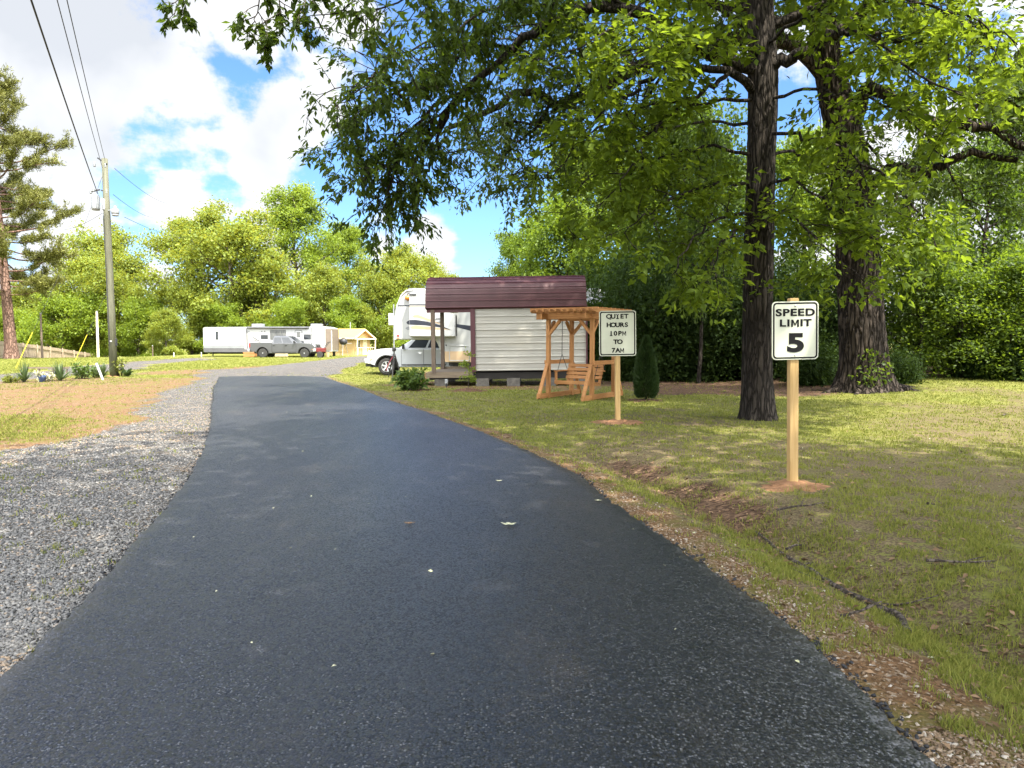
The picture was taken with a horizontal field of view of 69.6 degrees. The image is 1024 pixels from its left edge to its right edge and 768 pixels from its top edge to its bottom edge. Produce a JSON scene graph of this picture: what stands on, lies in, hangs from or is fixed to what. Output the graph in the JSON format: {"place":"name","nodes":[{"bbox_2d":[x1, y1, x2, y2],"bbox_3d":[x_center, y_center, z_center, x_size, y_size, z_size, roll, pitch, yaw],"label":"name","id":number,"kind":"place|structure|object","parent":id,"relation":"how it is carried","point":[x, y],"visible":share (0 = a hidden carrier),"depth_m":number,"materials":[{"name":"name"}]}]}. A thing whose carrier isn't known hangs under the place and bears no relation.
{"place":"outdoors","nodes":[
{"label":"outdoors","id":0,"kind":"place"},
{"bbox_2d":[0,356,366,676],"bbox_3d":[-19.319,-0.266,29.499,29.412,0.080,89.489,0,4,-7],"label":"gravel driveway","id":1,"kind":"structure","parent":0,"point":[323,367],"depth_m":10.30,"materials":[{"name":"grey gravel"}]},
{"bbox_2d":[22,367,68,372],"bbox_3d":[-20.212,-0.572,31.921,2.000,0.335,0.070,0,3,0],"label":"rail","id":2,"kind":"object","parent":1,"relation":"on","point":[39,368],"visible":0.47,"depth_m":31.88,"materials":[{"name":"brown wood"}]},
{"bbox_2d":[0,376,937,767],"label":"road","id":3,"kind":"structure","parent":0,"point":[566,620],"depth_m":3.57,"materials":[{"name":"black asphalt"}]},
{"bbox_2d":[0,342,1023,767],"bbox_3d":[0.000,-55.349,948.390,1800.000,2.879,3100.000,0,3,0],"label":"ground","id":4,"kind":"structure","parent":0,"point":[658,458],"depth_m":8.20,"materials":[{"name":"green plant"}]},
{"bbox_2d":[0,374,21,382],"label":"flower shrub","id":5,"kind":"object","parent":4,"relation":"on","point":[7,379],"visible":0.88,"depth_m":25.27,"materials":[{"name":"green plant"}]},
{"bbox_2d":[9,360,36,381],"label":"yucca","id":6,"kind":"object","parent":4,"relation":"on","point":[24,376],"visible":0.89,"depth_m":25.60,"materials":[{"name":"green plant"}]},
{"bbox_2d":[0,282,57,344],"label":"broadleaf tree","id":7,"kind":"object","parent":4,"relation":"on","point":[17,302],"visible":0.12,"depth_m":90.46,"materials":[{"name":"green plant"}]},
{"bbox_2d":[0,305,59,351],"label":"broadleaf tree","id":8,"kind":"object","parent":4,"relation":"on","point":[17,313],"visible":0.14,"depth_m":85.34,"materials":[{"name":"green plant"}]},
{"bbox_2d":[39,313,43,357],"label":"pole","id":9,"kind":"object","parent":4,"relation":"on","point":[41,339],"visible":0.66,"depth_m":58.82,"materials":[{"name":"brown wood"}]},
{"bbox_2d":[0,65,85,358],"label":"pine tree","id":10,"kind":"object","parent":4,"relation":"on","point":[30,197],"visible":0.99,"depth_m":56.62,"materials":[{"name":"green plant"}]},
{"bbox_2d":[0,341,108,357],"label":"fence","id":11,"kind":"object","parent":4,"relation":"on","point":[30,351],"visible":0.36,"depth_m":70.34,"materials":[{"name":"grey wood"}]},
{"bbox_2d":[48,362,74,380],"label":"yucca","id":12,"kind":"object","parent":4,"relation":"on","point":[59,372],"visible":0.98,"depth_m":26.45,"materials":[{"name":"green plant"}]},
{"bbox_2d":[15,288,119,357],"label":"broadleaf tree","id":13,"kind":"object","parent":4,"relation":"on","point":[79,309],"visible":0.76,"depth_m":79.02,"materials":[{"name":"green plant"}]},
{"bbox_2d":[70,362,97,378],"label":"flower shrub","id":14,"kind":"object","parent":4,"relation":"on","point":[83,373],"visible":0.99,"depth_m":27.74,"materials":[{"name":"green plant"}]},
{"bbox_2d":[20,247,154,356],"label":"broadleaf tree","id":15,"kind":"object","parent":4,"relation":"on","point":[88,274],"visible":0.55,"depth_m":82.15,"materials":[{"name":"green plant"}]},
{"bbox_2d":[52,309,138,354],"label":"broadleaf tree","id":16,"kind":"object","parent":4,"relation":"on","point":[102,333],"visible":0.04,"depth_m":89.23,"materials":[{"name":"green plant"}]},
{"bbox_2d":[95,311,99,356],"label":"pole","id":17,"kind":"object","parent":4,"relation":"on","point":[97,340],"visible":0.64,"depth_m":61.80,"materials":[{"name":"white plastic"}]},
{"bbox_2d":[95,362,111,377],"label":"yucca","id":18,"kind":"object","parent":4,"relation":"on","point":[102,369],"visible":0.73,"depth_m":28.69,"materials":[{"name":"green plant"}]},
{"bbox_2d":[89,157,119,376],"bbox_3d":[-16.211,-4.507,29.508,1.174,9.012,0.359,0,4,8],"label":"utility pole","id":19,"kind":"object","parent":4,"relation":"on","point":[111,319],"visible":0.99,"depth_m":29.39,"materials":[{"name":"grey wood"}]},
{"bbox_2d":[30,0,97,193],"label":"power line","id":20,"kind":"object","parent":19,"relation":"attached to","point":[59,84],"visible":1,"depth_m":15.14,"materials":[{"name":"black rubber"}]},
{"bbox_2d":[57,0,101,164],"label":"power line","id":21,"kind":"object","parent":19,"relation":"attached to","point":[76,72],"visible":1,"depth_m":15.51,"materials":[{"name":"black rubber"}]},
{"bbox_2d":[66,0,104,158],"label":"power line","id":22,"kind":"object","parent":19,"relation":"attached to","point":[82,68],"visible":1,"depth_m":16.04,"materials":[{"name":"black metal"}]},
{"bbox_2d":[56,218,164,355],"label":"broadleaf tree","id":23,"kind":"object","parent":4,"relation":"on","point":[122,257],"visible":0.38,"depth_m":90.15,"materials":[{"name":"green plant"}]},
{"bbox_2d":[111,356,128,375],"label":"flower shrub","id":24,"kind":"object","parent":4,"relation":"on","point":[117,367],"visible":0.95,"depth_m":29.70,"materials":[{"name":"green plant"}]},
{"bbox_2d":[119,365,136,375],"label":"sago palm","id":25,"kind":"object","parent":4,"relation":"on","point":[128,372],"visible":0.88,"depth_m":29.73,"materials":[{"name":"plant"}]},
{"bbox_2d":[91,294,167,356],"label":"broadleaf tree","id":26,"kind":"object","parent":4,"relation":"on","point":[131,330],"visible":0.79,"depth_m":80.36,"materials":[{"name":"green plant"}]},
{"bbox_2d":[137,307,196,355],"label":"broadleaf tree","id":27,"kind":"object","parent":4,"relation":"on","point":[164,321],"visible":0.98,"depth_m":71.47,"materials":[{"name":"green plant"}]},
{"bbox_2d":[153,276,210,354],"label":"broadleaf tree","id":28,"kind":"object","parent":4,"relation":"on","point":[183,303],"visible":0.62,"depth_m":75.83,"materials":[{"name":"green plant"}]},
{"bbox_2d":[123,195,271,354],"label":"broadleaf tree","id":29,"kind":"object","parent":4,"relation":"on","point":[208,217],"visible":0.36,"depth_m":81.58,"materials":[{"name":"green plant"}]},
{"bbox_2d":[187,299,250,353],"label":"broadleaf tree","id":30,"kind":"object","parent":4,"relation":"on","point":[223,313],"visible":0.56,"depth_m":74.59,"materials":[{"name":"green plant"}]},
{"bbox_2d":[0,356,439,374],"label":"grass","id":31,"kind":"structure","parent":4,"relation":"on","point":[36,361],"depth_m":46.30,"materials":[{"name":"green plant"}]},
{"bbox_2d":[149,207,320,326],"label":"broadleaf tree","id":32,"kind":"object","parent":4,"relation":"on","point":[225,248],"visible":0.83,"depth_m":76.66,"materials":[{"name":"green plant"}]},
{"bbox_2d":[218,265,278,324],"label":"broadleaf tree","id":33,"kind":"object","parent":4,"relation":"on","point":[252,295],"visible":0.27,"depth_m":77.98,"materials":[{"name":"green plant"}]},
{"bbox_2d":[154,0,346,73],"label":"oak tree","id":34,"kind":"object","parent":4,"relation":"on","point":[268,41],"visible":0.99,"depth_m":8.79,"materials":[{"name":"green plant"}]},
{"bbox_2d":[203,324,338,356],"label":"travel trailer","id":35,"kind":"object","parent":4,"relation":"on","point":[227,340],"visible":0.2,"depth_m":63.43,"materials":[{"name":"white metal"}]},
{"bbox_2d":[252,294,312,326],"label":"broadleaf tree","id":36,"kind":"object","parent":4,"relation":"on","point":[289,312],"visible":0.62,"depth_m":74.39,"materials":[{"name":"green plant"}]},
{"bbox_2d":[247,336,321,356],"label":"pickup truck","id":37,"kind":"object","parent":4,"relation":"on","point":[285,345],"visible":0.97,"depth_m":60.36,"materials":[{"name":"grey paint"}]},
{"bbox_2d":[253,179,350,325],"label":"broadleaf tree","id":38,"kind":"object","parent":4,"relation":"on","point":[292,218],"visible":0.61,"depth_m":86.33,"materials":[{"name":"green plant"}]},
{"bbox_2d":[316,342,329,357],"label":"hand tiller","id":39,"kind":"object","parent":4,"relation":"on","point":[320,352],"visible":0.95,"depth_m":59.89,"materials":[{"name":"red paint"}]},
{"bbox_2d":[292,258,358,326],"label":"broadleaf tree","id":40,"kind":"object","parent":4,"relation":"on","point":[329,280],"visible":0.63,"depth_m":80.56,"materials":[{"name":"green plant"}]},
{"bbox_2d":[323,219,380,324],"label":"broadleaf tree","id":41,"kind":"object","parent":4,"relation":"on","point":[351,237],"visible":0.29,"depth_m":92.03,"materials":[{"name":"green plant"}]},
{"bbox_2d":[330,322,375,354],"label":"house","id":42,"kind":"structure","parent":4,"relation":"on","point":[359,339],"depth_m":69.49,"materials":[{"name":"beige"}]},
{"bbox_2d":[320,291,387,334],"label":"broadleaf tree","id":43,"kind":"object","parent":4,"relation":"on","point":[343,306],"visible":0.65,"depth_m":78.43,"materials":[{"name":"green plant"}]},
{"bbox_2d":[352,265,408,349],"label":"broadleaf tree","id":44,"kind":"object","parent":4,"relation":"on","point":[377,285],"visible":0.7,"depth_m":80.37,"materials":[{"name":"green plant"}]},
{"bbox_2d":[388,304,394,346],"bbox_3d":[-6.199,-2.359,37.927,0.305,3.500,0.160,0,3,0],"label":"hookup post","id":45,"kind":"object","parent":4,"relation":"on","point":[390,318],"visible":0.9,"depth_m":37.80,"materials":[{"name":"white plastic"}]},
{"bbox_2d":[386,347,398,376],"bbox_3d":[-4.719,-0.845,29.048,0.463,1.196,0.583,2,4,31],"label":"tripod","id":46,"kind":"object","parent":4,"relation":"on","point":[393,358],"visible":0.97,"depth_m":28.94,"materials":[{"name":"black plastic"}]},
{"bbox_2d":[379,296,409,347],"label":"broadleaf tree","id":47,"kind":"object","parent":4,"relation":"on","point":[399,342],"visible":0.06,"depth_m":71.91,"materials":[{"name":"green plant"}]},
{"bbox_2d":[346,241,444,346],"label":"broadleaf tree","id":48,"kind":"object","parent":4,"relation":"on","point":[405,266],"visible":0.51,"depth_m":82.61,"materials":[{"name":"green plant"}]},
{"bbox_2d":[364,340,448,374],"bbox_3d":[-3.822,-1.359,34.261,5.764,1.805,2.318,0,3,-1],"label":"pickup truck","id":49,"kind":"object","parent":4,"relation":"on","point":[413,353],"visible":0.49,"depth_m":33.33,"materials":[{"name":"white paint"}]},
{"bbox_2d":[396,388,432,390],"bbox_3d":[-2.745,0.174,21.765,1.354,0.072,1.003,2,4,28],"label":"mulch patch","id":50,"kind":"object","parent":4,"relation":"on","point":[418,390],"visible":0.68,"depth_m":21.59,"materials":[{"name":"brown soil"}]},
{"bbox_2d":[389,367,430,390],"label":"leafy plant","id":51,"kind":"object","parent":50,"relation":"on","point":[412,379],"visible":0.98,"depth_m":21.48,"materials":[{"name":"green plant"}]},
{"bbox_2d":[434,262,462,277],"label":"broadleaf tree","id":52,"kind":"object","parent":4,"relation":"on","point":[443,273],"visible":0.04,"depth_m":101.49,"materials":[{"name":"green plant"}]},
{"bbox_2d":[448,388,487,391],"bbox_3d":[-1.245,0.171,21.129,1.362,0.121,1.207,2,4,24],"label":"mulch ring","id":53,"kind":"object","parent":4,"relation":"on","point":[469,389],"visible":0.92,"depth_m":21.00,"materials":[{"name":"brown wood"}]},
{"bbox_2d":[458,346,476,387],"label":"sapling","id":54,"kind":"object","parent":53,"relation":"on","point":[469,369],"visible":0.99,"depth_m":21.16,"materials":[{"name":"green plant"}]},
{"bbox_2d":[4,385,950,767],"bbox_3d":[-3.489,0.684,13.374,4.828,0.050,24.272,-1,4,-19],"label":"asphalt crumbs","id":55,"kind":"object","parent":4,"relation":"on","point":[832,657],"visible":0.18,"depth_m":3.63,"materials":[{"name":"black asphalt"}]},
{"bbox_2d":[394,288,602,365],"bbox_3d":[-0.478,-2.292,31.198,8.746,3.784,3.040,0,3,0],"label":"fifth wheel camper","id":56,"kind":"object","parent":4,"relation":"on","point":[412,319],"visible":0.23,"depth_m":30.27,"materials":[{"name":"white plastic"}]},
{"bbox_2d":[424,275,587,385],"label":"shed","id":57,"kind":"structure","parent":4,"relation":"on","point":[508,334],"depth_m":23.47,"materials":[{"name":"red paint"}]},
{"bbox_2d":[483,225,545,276],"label":"woodland tree","id":58,"kind":"object","parent":4,"relation":"on","point":[506,248],"visible":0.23,"depth_m":43.67,"materials":[{"name":"green plant"}]},
{"bbox_2d":[503,198,611,277],"bbox_3d":[2.465,-4.895,36.809,6.036,8.978,5.829,-1,4,-11],"label":"woodland tree","id":59,"kind":"object","parent":4,"relation":"on","point":[541,248],"visible":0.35,"depth_m":35.92,"materials":[{"name":"green plant"}]},
{"bbox_2d":[530,307,631,400],"bbox_3d":[1.786,-0.787,18.931,1.900,2.278,2.300,2,4,33],"label":"pergola","id":60,"kind":"object","parent":4,"relation":"on","point":[581,315],"visible":0.84,"depth_m":18.53,"materials":[{"name":"orange wood"}]},
{"bbox_2d":[554,321,604,385],"bbox_3d":[1.743,-0.799,18.863,1.130,1.690,0.791,2,4,33],"label":"swing bench","id":61,"kind":"object","parent":60,"relation":"hanging from","point":[572,372],"visible":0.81,"depth_m":19.07,"materials":[{"name":"orange wood"}]},
{"bbox_2d":[518,247,649,288],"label":"understory bush","id":62,"kind":"object","parent":4,"relation":"on","point":[575,264],"depth_m":35.17,"materials":[{"name":"green plant"}]},
{"bbox_2d":[510,132,663,284],"bbox_3d":[4.798,-6.950,39.780,9.131,12.902,8.818,1,4,14],"label":"woodland tree","id":63,"kind":"object","parent":4,"relation":"on","point":[556,195],"visible":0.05,"depth_m":38.44,"materials":[{"name":"green plant"}]},
{"bbox_2d":[192,388,1022,666],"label":"petals and leaf scraps","id":64,"kind":"object","parent":4,"relation":"on","point":[430,570],"visible":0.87,"depth_m":4.70,"materials":[{"name":"plant"}]},
{"bbox_2d":[563,255,670,375],"bbox_3d":[4.822,-2.668,30.123,7.680,5.045,6.855,1,4,12],"label":"understory bush","id":65,"kind":"object","parent":4,"relation":"on","point":[606,290],"visible":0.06,"depth_m":29.00,"materials":[{"name":"green plant"}]},
{"bbox_2d":[599,310,635,419],"bbox_3d":[1.848,-0.200,12.890,0.642,2.156,0.114,-1,3,0],"label":"road sign","id":66,"kind":"object","parent":4,"relation":"on","point":[617,334],"visible":0.99,"depth_m":12.80,"materials":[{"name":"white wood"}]},
{"bbox_2d":[591,418,643,424],"bbox_3d":[1.890,0.665,12.939,1.198,0.113,1.042,0,3,0],"label":"clay mound","id":67,"kind":"object","parent":4,"relation":"on","point":[614,421],"visible":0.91,"depth_m":12.79,"materials":[{"name":"brown soil"}]},
{"bbox_2d":[588,320,685,381],"bbox_3d":[4.555,-1.212,26.893,3.693,2.422,3.427,-1,4,-10],"label":"understory bush","id":68,"kind":"object","parent":4,"relation":"on","point":[624,360],"visible":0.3,"depth_m":26.15,"materials":[{"name":"green plant"}]},
{"bbox_2d":[626,398,662,401],"bbox_3d":[3.295,0.393,18.033,1.231,0.074,1.279,0,3,0],"label":"mulch ring","id":69,"kind":"object","parent":4,"relation":"on","point":[640,400],"visible":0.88,"depth_m":17.90,"materials":[{"name":"brown wood"}]},
{"bbox_2d":[632,334,659,398],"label":"arborvitae","id":70,"kind":"object","parent":69,"relation":"on","point":[645,377],"visible":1,"depth_m":17.73,"materials":[{"name":"green plant"}]},
{"bbox_2d":[581,158,712,275],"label":"woodland tree","id":71,"kind":"object","parent":4,"relation":"on","point":[589,194],"depth_m":44.85,"materials":[{"name":"green plant"}]},
{"bbox_2d":[274,0,1023,420],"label":"hickory tree","id":72,"kind":"object","parent":4,"relation":"on","point":[758,60],"visible":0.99,"depth_m":11.46,"materials":[{"name":"green plant"}]},
{"bbox_2d":[569,218,741,382],"bbox_3d":[5.321,-2.985,27.850,6.687,6.015,7.492,0,3,4],"label":"understory bush","id":73,"kind":"object","parent":4,"relation":"on","point":[629,303],"visible":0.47,"depth_m":26.10,"materials":[{"name":"green plant"}]},
{"bbox_2d":[586,88,747,294],"bbox_3d":[7.195,-6.447,32.917,8.576,12.668,8.763,2,4,33],"label":"woodland tree","id":74,"kind":"object","parent":4,"relation":"on","point":[726,128],"visible":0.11,"depth_m":31.32,"materials":[{"name":"green plant"}]},
{"bbox_2d":[615,267,777,382],"bbox_3d":[6.767,-2.120,26.619,6.499,4.268,5.800,0,3,-3],"label":"understory bush","id":75,"kind":"object","parent":4,"relation":"on","point":[723,367],"visible":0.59,"depth_m":25.68,"materials":[{"name":"green plant"}]},
{"bbox_2d":[647,110,746,382],"bbox_3d":[6.590,-4.258,24.459,3.584,9.305,3.302,-3,4,-37],"label":"woodland tree","id":76,"kind":"object","parent":4,"relation":"on","point":[704,153],"visible":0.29,"depth_m":24.14,"materials":[{"name":"green plant"}]},
{"bbox_2d":[381,374,1023,767],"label":"fallen leaves","id":77,"kind":"object","parent":4,"relation":"on","point":[933,626],"depth_m":4.75,"materials":[{"name":"brown plant"}]},
{"bbox_2d":[396,397,1023,767],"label":"roadside chippings","id":78,"kind":"object","parent":4,"relation":"on","point":[939,746],"visible":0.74,"depth_m":3.28,"materials":[{"name":"beige gravel"}]},
{"bbox_2d":[647,131,777,279],"bbox_3d":[10.626,-6.774,37.708,7.544,12.269,7.382,0,4,8],"label":"woodland tree","id":79,"kind":"object","parent":4,"relation":"on","point":[740,167],"visible":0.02,"depth_m":37.29,"materials":[{"name":"green plant"}]},
{"bbox_2d":[433,0,1023,394],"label":"oak tree","id":80,"kind":"object","parent":4,"relation":"on","point":[859,332],"visible":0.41,"depth_m":17.97,"materials":[{"name":"green plant"}]},
{"bbox_2d":[848,348,893,386],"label":"ivy","id":81,"kind":"object","parent":80,"relation":"attached to","point":[876,368],"visible":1,"depth_m":19.26,"materials":[{"name":"green plant"}]},
{"bbox_2d":[726,274,836,377],"bbox_3d":[10.300,-2.039,26.269,5.760,3.783,5.141,-1,4,-18],"label":"understory bush","id":82,"kind":"object","parent":4,"relation":"on","point":[775,362],"visible":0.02,"depth_m":25.22,"materials":[{"name":"green plant"}]},
{"bbox_2d":[687,226,890,378],"bbox_3d":[9.430,-2.894,27.449,7.298,5.627,8.177,-1,4,-11],"label":"understory bush","id":83,"kind":"object","parent":4,"relation":"on","point":[777,274],"visible":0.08,"depth_m":26.18,"materials":[{"name":"green plant"}]},
{"bbox_2d":[744,118,835,289],"bbox_3d":[13.239,-6.133,33.454,6.188,11.317,6.407,2,4,35],"label":"woodland tree","id":84,"kind":"object","parent":4,"relation":"on","point":[794,141],"visible":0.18,"depth_m":32.44,"materials":[{"name":"green plant"}]},
{"bbox_2d":[760,479,829,491],"bbox_3d":[2.809,1.014,7.420,0.845,0.081,0.868,0,3,0],"label":"clay mound","id":85,"kind":"object","parent":4,"relation":"on","point":[778,484],"visible":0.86,"depth_m":7.27,"materials":[{"name":"brown soil"}]},
{"bbox_2d":[772,298,818,481],"bbox_3d":[2.813,0.182,7.363,0.460,2.071,0.114,-1,3,0],"label":"road sign","id":86,"kind":"object","parent":4,"relation":"on","point":[795,325],"visible":1,"depth_m":7.28,"materials":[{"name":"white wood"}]},
{"bbox_2d":[776,500,824,510],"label":"twig","id":87,"kind":"object","parent":4,"relation":"on","point":[784,508],"visible":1,"depth_m":6.34,"materials":[{"name":"wood"}]},
{"bbox_2d":[772,328,838,386],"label":"understory bush","id":88,"kind":"object","parent":4,"relation":"on","point":[820,369],"visible":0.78,"depth_m":21.95,"materials":[{"name":"green plant"}]},
{"bbox_2d":[737,255,914,365],"bbox_3d":[10.612,-2.248,25.105,4.746,4.268,5.317,-2,4,-25],"label":"understory bush","id":89,"kind":"object","parent":4,"relation":"on","point":[831,321],"visible":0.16,"depth_m":24.02,"materials":[{"name":"green plant"}]},
{"bbox_2d":[837,601,881,616],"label":"twig","id":90,"kind":"object","parent":4,"relation":"on","point":[858,611],"visible":0.99,"depth_m":4.02,"materials":[{"name":"wood"}]},
{"bbox_2d":[887,336,937,384],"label":"understory bush","id":91,"kind":"object","parent":4,"relation":"on","point":[911,373],"visible":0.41,"depth_m":21.03,"materials":[{"name":"green plant"}]},
{"bbox_2d":[837,241,1019,375],"bbox_3d":[12.917,-2.216,23.210,4.552,4.664,5.073,-3,5,-44],"label":"bush","id":92,"kind":"object","parent":4,"relation":"on","point":[895,286],"visible":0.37,"depth_m":22.60,"materials":[{"name":"green plant"}]},
{"bbox_2d":[879,130,984,376],"bbox_3d":[12.364,-3.740,22.133,3.029,7.864,2.791,3,4,37],"label":"woodland tree","id":93,"kind":"object","parent":4,"relation":"on","point":[936,270],"visible":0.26,"depth_m":22.04,"materials":[{"name":"green plant"}]},
{"bbox_2d":[885,214,1018,372],"bbox_3d":[15.198,-3.029,26.074,4.953,6.089,5.519,3,4,38],"label":"sapling tree","id":94,"kind":"object","parent":4,"relation":"on","point":[972,252],"visible":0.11,"depth_m":25.00,"materials":[{"name":"green plant"}]},
{"bbox_2d":[884,265,1023,379],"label":"sapling tree","id":95,"kind":"object","parent":4,"relation":"on","point":[942,354],"visible":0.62,"depth_m":21.87,"materials":[{"name":"green plant"}]},
{"bbox_2d":[926,556,994,562],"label":"twig","id":96,"kind":"object","parent":4,"relation":"on","point":[943,560],"visible":1,"depth_m":4.84,"materials":[{"name":"wood"}]},
{"bbox_2d":[918,57,1023,241],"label":"woodland tree","id":97,"kind":"object","parent":4,"relation":"on","point":[970,138],"visible":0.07,"depth_m":28.62,"materials":[{"name":"green plant"}]},
{"bbox_2d":[928,132,1023,320],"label":"woodland tree","id":98,"kind":"object","parent":4,"relation":"on","point":[992,147],"visible":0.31,"depth_m":24.87,"materials":[{"name":"green plant"}]},
{"bbox_2d":[929,233,1023,342],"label":"sapling tree","id":99,"kind":"object","parent":4,"relation":"on","point":[994,247],"visible":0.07,"depth_m":26.18,"materials":[{"name":"green plant"}]},
{"bbox_2d":[931,247,1023,380],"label":"bush","id":100,"kind":"object","parent":4,"relation":"on","point":[1011,266],"visible":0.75,"depth_m":21.59,"materials":[{"name":"green plant"}]},
{"bbox_2d":[938,321,1022,379],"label":"understory bush","id":101,"kind":"object","parent":4,"relation":"on","point":[969,370],"visible":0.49,"depth_m":22.01,"materials":[{"name":"green plant"}]},
{"bbox_2d":[976,323,1023,380],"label":"understory bush","id":102,"kind":"object","parent":4,"relation":"on","point":[1020,362],"visible":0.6,"depth_m":21.40,"materials":[{"name":"green plant"}]},
{"bbox_2d":[986,233,1023,342],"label":"sapling tree","id":103,"kind":"object","parent":4,"relation":"on","point":[1007,249],"visible":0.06,"depth_m":23.22,"materials":[{"name":"green plant"}]},
{"bbox_2d":[0,0,1023,340],"label":"sky","id":104,"kind":"structure","parent":0,"point":[188,118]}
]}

